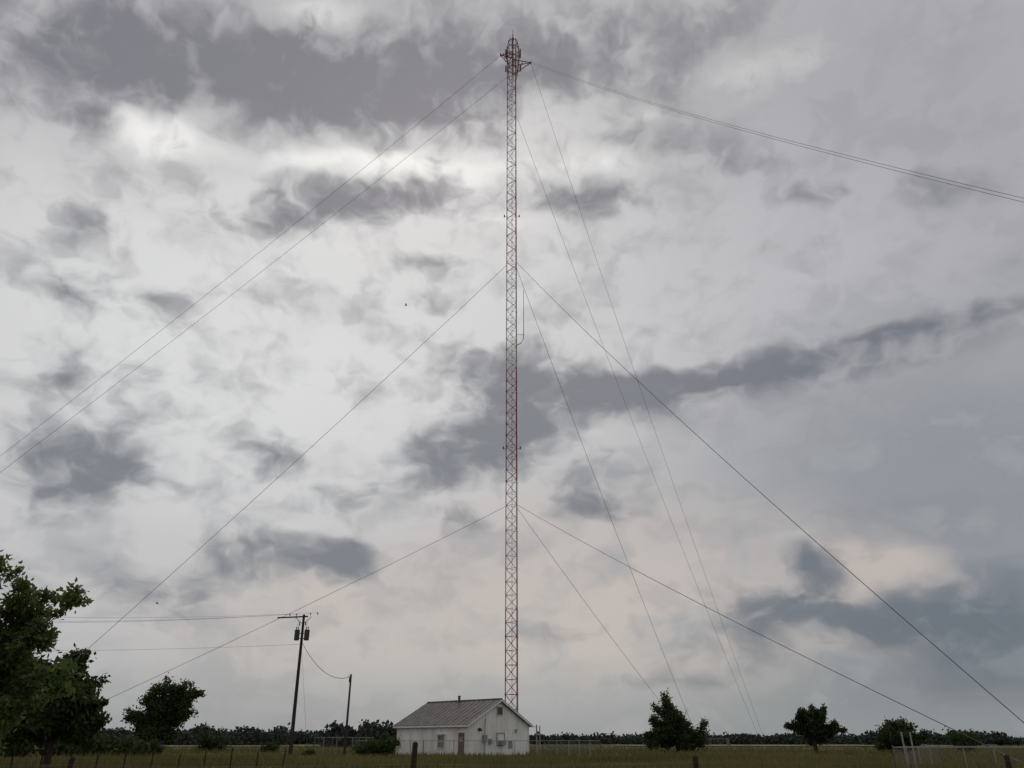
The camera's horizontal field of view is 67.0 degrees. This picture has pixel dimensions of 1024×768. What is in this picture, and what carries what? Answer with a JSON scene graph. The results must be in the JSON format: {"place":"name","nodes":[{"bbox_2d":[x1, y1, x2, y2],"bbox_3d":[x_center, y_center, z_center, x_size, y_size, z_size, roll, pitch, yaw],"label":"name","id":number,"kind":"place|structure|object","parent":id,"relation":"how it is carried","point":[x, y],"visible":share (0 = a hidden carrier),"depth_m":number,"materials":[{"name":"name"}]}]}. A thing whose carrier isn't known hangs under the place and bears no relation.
{"place":"outdoors","nodes":[
{"label":"outdoors","id":0,"kind":"place"},
{"bbox_2d":[0,0,1023,737],"label":"sky","id":1,"kind":"structure","parent":0,"point":[846,335],"materials":[{"name":"grey"}]},
{"bbox_2d":[0,743,1023,767],"bbox_3d":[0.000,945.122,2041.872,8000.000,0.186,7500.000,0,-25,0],"label":"ground","id":2,"kind":"structure","parent":0,"point":[612,745],"depth_m":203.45,"materials":[{"name":"green plant"}]},
{"bbox_2d":[0,550,93,754],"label":"apple tree","id":3,"kind":"object","parent":2,"relation":"on","point":[25,615],"visible":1,"depth_m":16.83,"materials":[{"name":"green plant"}]},
{"bbox_2d":[1,643,111,767],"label":"shade tree","id":4,"kind":"object","parent":2,"relation":"on","point":[80,720],"visible":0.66,"depth_m":40.61,"materials":[{"name":"green plant"}]},
{"bbox_2d":[0,731,150,758],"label":"hedgerow","id":5,"kind":"object","parent":2,"relation":"on","point":[111,743],"visible":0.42,"depth_m":67.37,"materials":[{"name":"green plant"}]},
{"bbox_2d":[1,748,286,767],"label":"stake fence","id":6,"kind":"object","parent":2,"relation":"on","point":[126,752],"visible":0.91,"depth_m":41.83,"materials":[{"name":"brown wood"}]},
{"bbox_2d":[147,735,167,754],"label":"shrub","id":7,"kind":"object","parent":2,"relation":"on","point":[158,747],"visible":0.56,"depth_m":83.12,"materials":[{"name":"green plant"}]},
{"bbox_2d":[121,672,206,744],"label":"oak tree","id":8,"kind":"object","parent":2,"relation":"on","point":[165,714],"visible":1,"depth_m":100.20,"materials":[{"name":"green plant"}]},
{"bbox_2d":[194,726,230,751],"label":"shrub","id":9,"kind":"object","parent":2,"relation":"on","point":[209,741],"visible":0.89,"depth_m":117.26,"materials":[{"name":"green plant"}]},
{"bbox_2d":[260,741,279,752],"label":"shrub","id":10,"kind":"object","parent":2,"relation":"on","point":[268,747],"visible":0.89,"depth_m":108.28,"materials":[{"name":"green plant"}]},
{"bbox_2d":[277,612,317,754],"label":"utility pole","id":11,"kind":"object","parent":2,"relation":"on","point":[301,638],"visible":0.98,"depth_m":79.19,"materials":[{"name":"brown wood"}]},
{"bbox_2d":[51,614,289,621],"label":"power line","id":12,"kind":"object","parent":11,"relation":"attached to","point":[138,620],"visible":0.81,"depth_m":82.43,"materials":[{"name":"metal"}]},
{"bbox_2d":[62,614,287,622],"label":"power line","id":13,"kind":"object","parent":11,"relation":"attached to","point":[161,620],"visible":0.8,"depth_m":81.99,"materials":[{"name":"metal"}]},
{"bbox_2d":[73,613,302,617],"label":"power line","id":14,"kind":"object","parent":11,"relation":"attached to","point":[166,617],"visible":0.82,"depth_m":82.18,"materials":[{"name":"metal"}]},
{"bbox_2d":[78,644,297,650],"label":"power line","id":15,"kind":"object","parent":11,"relation":"attached to","point":[187,648],"visible":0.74,"depth_m":80.47,"materials":[{"name":"metal"}]},
{"bbox_2d":[302,643,350,678],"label":"power line","id":16,"kind":"object","parent":11,"relation":"hanging from","point":[320,668],"visible":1,"depth_m":81.15,"materials":[{"name":"metal"}]},
{"bbox_2d":[299,747,316,755],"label":"shrub","id":17,"kind":"object","parent":2,"relation":"on","point":[309,752],"visible":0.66,"depth_m":75.74,"materials":[{"name":"green plant"}]},
{"bbox_2d":[313,736,372,753],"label":"chain link fence","id":18,"kind":"object","parent":2,"relation":"on","point":[359,737],"visible":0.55,"depth_m":88.05,"materials":[{"name":"metal"}]},
{"bbox_2d":[343,674,351,755],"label":"utility pole","id":19,"kind":"object","parent":2,"relation":"on","point":[346,727],"visible":0.79,"depth_m":82.59,"materials":[{"name":"brown wood"}]},
{"bbox_2d":[348,736,374,755],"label":"shrub","id":20,"kind":"object","parent":2,"relation":"on","point":[359,747],"visible":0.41,"depth_m":77.14,"materials":[{"name":"green plant"}]},
{"bbox_2d":[362,729,400,755],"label":"shrub","id":21,"kind":"object","parent":2,"relation":"on","point":[382,745],"visible":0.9,"depth_m":74.65,"materials":[{"name":"green plant"}]},
{"bbox_2d":[397,702,528,754],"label":"walls","id":22,"kind":"structure","parent":2,"relation":"on","point":[508,722],"depth_m":79.73,"materials":[{"name":"white paint"}]},
{"bbox_2d":[434,734,444,748],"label":"side window","id":23,"kind":"structure","parent":22,"relation":"attached to","point":[440,737],"depth_m":78.73,"materials":[{"name":"grey glass"}]},
{"bbox_2d":[456,732,465,757],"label":"door","id":24,"kind":"structure","parent":22,"relation":"attached to","point":[461,744],"depth_m":76.67,"materials":[{"name":"wood"}]},
{"bbox_2d":[393,698,529,725],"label":"roof","id":25,"kind":"structure","parent":22,"relation":"on","point":[453,712],"depth_m":82.02,"materials":[{"name":"metal"}]},
{"bbox_2d":[393,700,532,753],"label":"trim","id":26,"kind":"structure","parent":22,"relation":"attached to","point":[468,730],"depth_m":79.73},
{"bbox_2d":[478,719,491,753],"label":"electric meter","id":27,"kind":"object","parent":22,"relation":"attached to","point":[484,737],"visible":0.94,"depth_m":77.59,"materials":[{"name":"metal"}]},
{"bbox_2d":[496,706,502,715],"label":"gable vent","id":28,"kind":"object","parent":22,"relation":"attached to","point":[499,710],"visible":1,"depth_m":80.17,"materials":[{"name":"metal"}]},
{"bbox_2d":[496,733,505,745],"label":"gable window unit","id":29,"kind":"structure","parent":22,"relation":"attached to","point":[500,736],"depth_m":79.03,"materials":[{"name":"metal"}]},
{"bbox_2d":[508,729,516,747],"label":"wall louver","id":30,"kind":"object","parent":22,"relation":"attached to","point":[510,743],"depth_m":79.88,"materials":[{"name":"metal"}]},
{"bbox_2d":[355,740,600,756],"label":"chain link fence","id":31,"kind":"object","parent":2,"relation":"on","point":[568,741],"visible":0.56,"depth_m":73.66,"materials":[{"name":"metal"}]},
{"bbox_2d":[2,742,1011,767],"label":"pasture fence","id":32,"kind":"object","parent":2,"relation":"on","point":[415,750],"visible":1,"depth_m":10.78,"materials":[{"name":"metal"}]},
{"bbox_2d":[500,34,530,711],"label":"radio mast","id":33,"kind":"object","parent":2,"relation":"on","point":[513,61],"visible":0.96,"depth_m":106.59,"materials":[{"name":"grey metal"}]},
{"bbox_2d":[2,59,495,454],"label":"guy wire","id":34,"kind":"object","parent":33,"relation":"attached to","point":[241,266],"visible":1,"depth_m":115.88,"materials":[{"name":"metal"}]},
{"bbox_2d":[1,77,506,471],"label":"guy wire","id":35,"kind":"object","parent":33,"relation":"attached to","point":[243,285],"visible":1,"depth_m":114.42,"materials":[{"name":"metal"}]},
{"bbox_2d":[82,274,496,653],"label":"guy wire","id":36,"kind":"object","parent":33,"relation":"attached to","point":[285,470],"visible":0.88,"depth_m":101.86,"materials":[{"name":"grey metal"}]},
{"bbox_2d":[109,507,503,698],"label":"guy wire","id":37,"kind":"object","parent":33,"relation":"attached to","point":[302,607],"visible":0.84,"depth_m":94.48,"materials":[{"name":"metal"}]},
{"bbox_2d":[519,511,661,703],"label":"guy wire","id":38,"kind":"object","parent":33,"relation":"attached to","point":[588,606],"visible":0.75,"depth_m":109.91,"materials":[{"name":"metal"}]},
{"bbox_2d":[517,270,689,718],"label":"guy wire","id":39,"kind":"object","parent":33,"relation":"attached to","point":[596,481],"visible":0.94,"depth_m":121.13,"materials":[{"name":"grey metal"}]},
{"bbox_2d":[517,118,759,738],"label":"guy wire","id":40,"kind":"object","parent":33,"relation":"attached to","point":[633,424],"visible":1,"depth_m":140.00,"materials":[{"name":"metal"}]},
{"bbox_2d":[531,65,765,742],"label":"guy wire","id":41,"kind":"object","parent":33,"relation":"attached to","point":[635,374],"visible":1,"depth_m":141.90,"materials":[{"name":"metal"}]},
{"bbox_2d":[518,505,1021,762],"bbox_3d":[13.590,17.498,69.099,0.043,28.241,56.600,12,-27,-25],"label":"guy wire","id":42,"kind":"object","parent":33,"relation":"attached to","point":[798,653],"visible":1,"depth_m":52.60,"materials":[{"name":"metal"}]},
{"bbox_2d":[516,262,1023,722],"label":"guy wire","id":43,"kind":"object","parent":33,"relation":"attached to","point":[799,527],"visible":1,"depth_m":54.79,"materials":[{"name":"grey metal"}]},
{"bbox_2d":[533,62,1021,197],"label":"guy wire","id":44,"kind":"object","parent":33,"relation":"attached to","point":[816,147],"visible":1,"depth_m":63.15,"materials":[{"name":"metal"}]},
{"bbox_2d":[534,64,1021,201],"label":"guy wire","id":45,"kind":"object","parent":33,"relation":"attached to","point":[821,151],"visible":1,"depth_m":61.53,"materials":[{"name":"metal"}]},
{"bbox_2d":[529,725,540,754],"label":"cable bridge posts","id":46,"kind":"object","parent":2,"relation":"on","point":[536,739],"visible":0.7,"depth_m":82.05,"materials":[{"name":"metal"}]},
{"bbox_2d":[99,727,1023,744],"bbox_3d":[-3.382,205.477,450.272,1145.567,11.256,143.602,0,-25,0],"label":"distant treeline","id":47,"kind":"object","parent":2,"relation":"on","point":[613,738],"visible":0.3,"depth_m":403.97,"materials":[{"name":"green plant"}]},
{"bbox_2d":[101,719,1023,747],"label":"distant woodland","id":48,"kind":"object","parent":2,"relation":"on","point":[250,736],"visible":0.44,"depth_m":278.37,"materials":[{"name":"green plant"}]},
{"bbox_2d":[639,687,709,752],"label":"half bare tree","id":49,"kind":"object","parent":2,"relation":"on","point":[673,728],"visible":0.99,"depth_m":99.58,"materials":[{"name":"green plant"}]},
{"bbox_2d":[674,738,730,750],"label":"chain link fence","id":50,"kind":"object","parent":2,"relation":"on","point":[727,743],"visible":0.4,"depth_m":128.59,"materials":[{"name":"metal"}]},
{"bbox_2d":[783,702,847,753],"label":"tree","id":51,"kind":"object","parent":2,"relation":"on","point":[811,727],"visible":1,"depth_m":99.80,"materials":[{"name":"green plant"}]},
{"bbox_2d":[873,716,929,753],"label":"tree","id":52,"kind":"object","parent":2,"relation":"on","point":[889,737],"visible":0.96,"depth_m":90.49,"materials":[{"name":"green plant"}]},
{"bbox_2d":[901,732,908,767],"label":"gate post","id":53,"kind":"object","parent":2,"relation":"on","point":[904,748],"visible":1,"depth_m":41.92,"materials":[{"name":"metal"}]},
{"bbox_2d":[909,732,917,767],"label":"gate post","id":54,"kind":"object","parent":2,"relation":"on","point":[913,750],"visible":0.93,"depth_m":42.36,"materials":[{"name":"metal"}]},
{"bbox_2d":[892,745,1023,767],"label":"chain link fence","id":55,"kind":"object","parent":2,"relation":"on","point":[923,749],"visible":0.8,"depth_m":42.56,"materials":[{"name":"metal"}]},
{"bbox_2d":[942,726,983,752],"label":"field tree","id":56,"kind":"object","parent":2,"relation":"on","point":[957,739],"visible":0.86,"depth_m":113.10,"materials":[{"name":"green plant"}]},
{"bbox_2d":[162,745,951,745],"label":"stubble field","id":57,"kind":"structure","parent":0,"point":[620,745],"depth_m":259.42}
]}

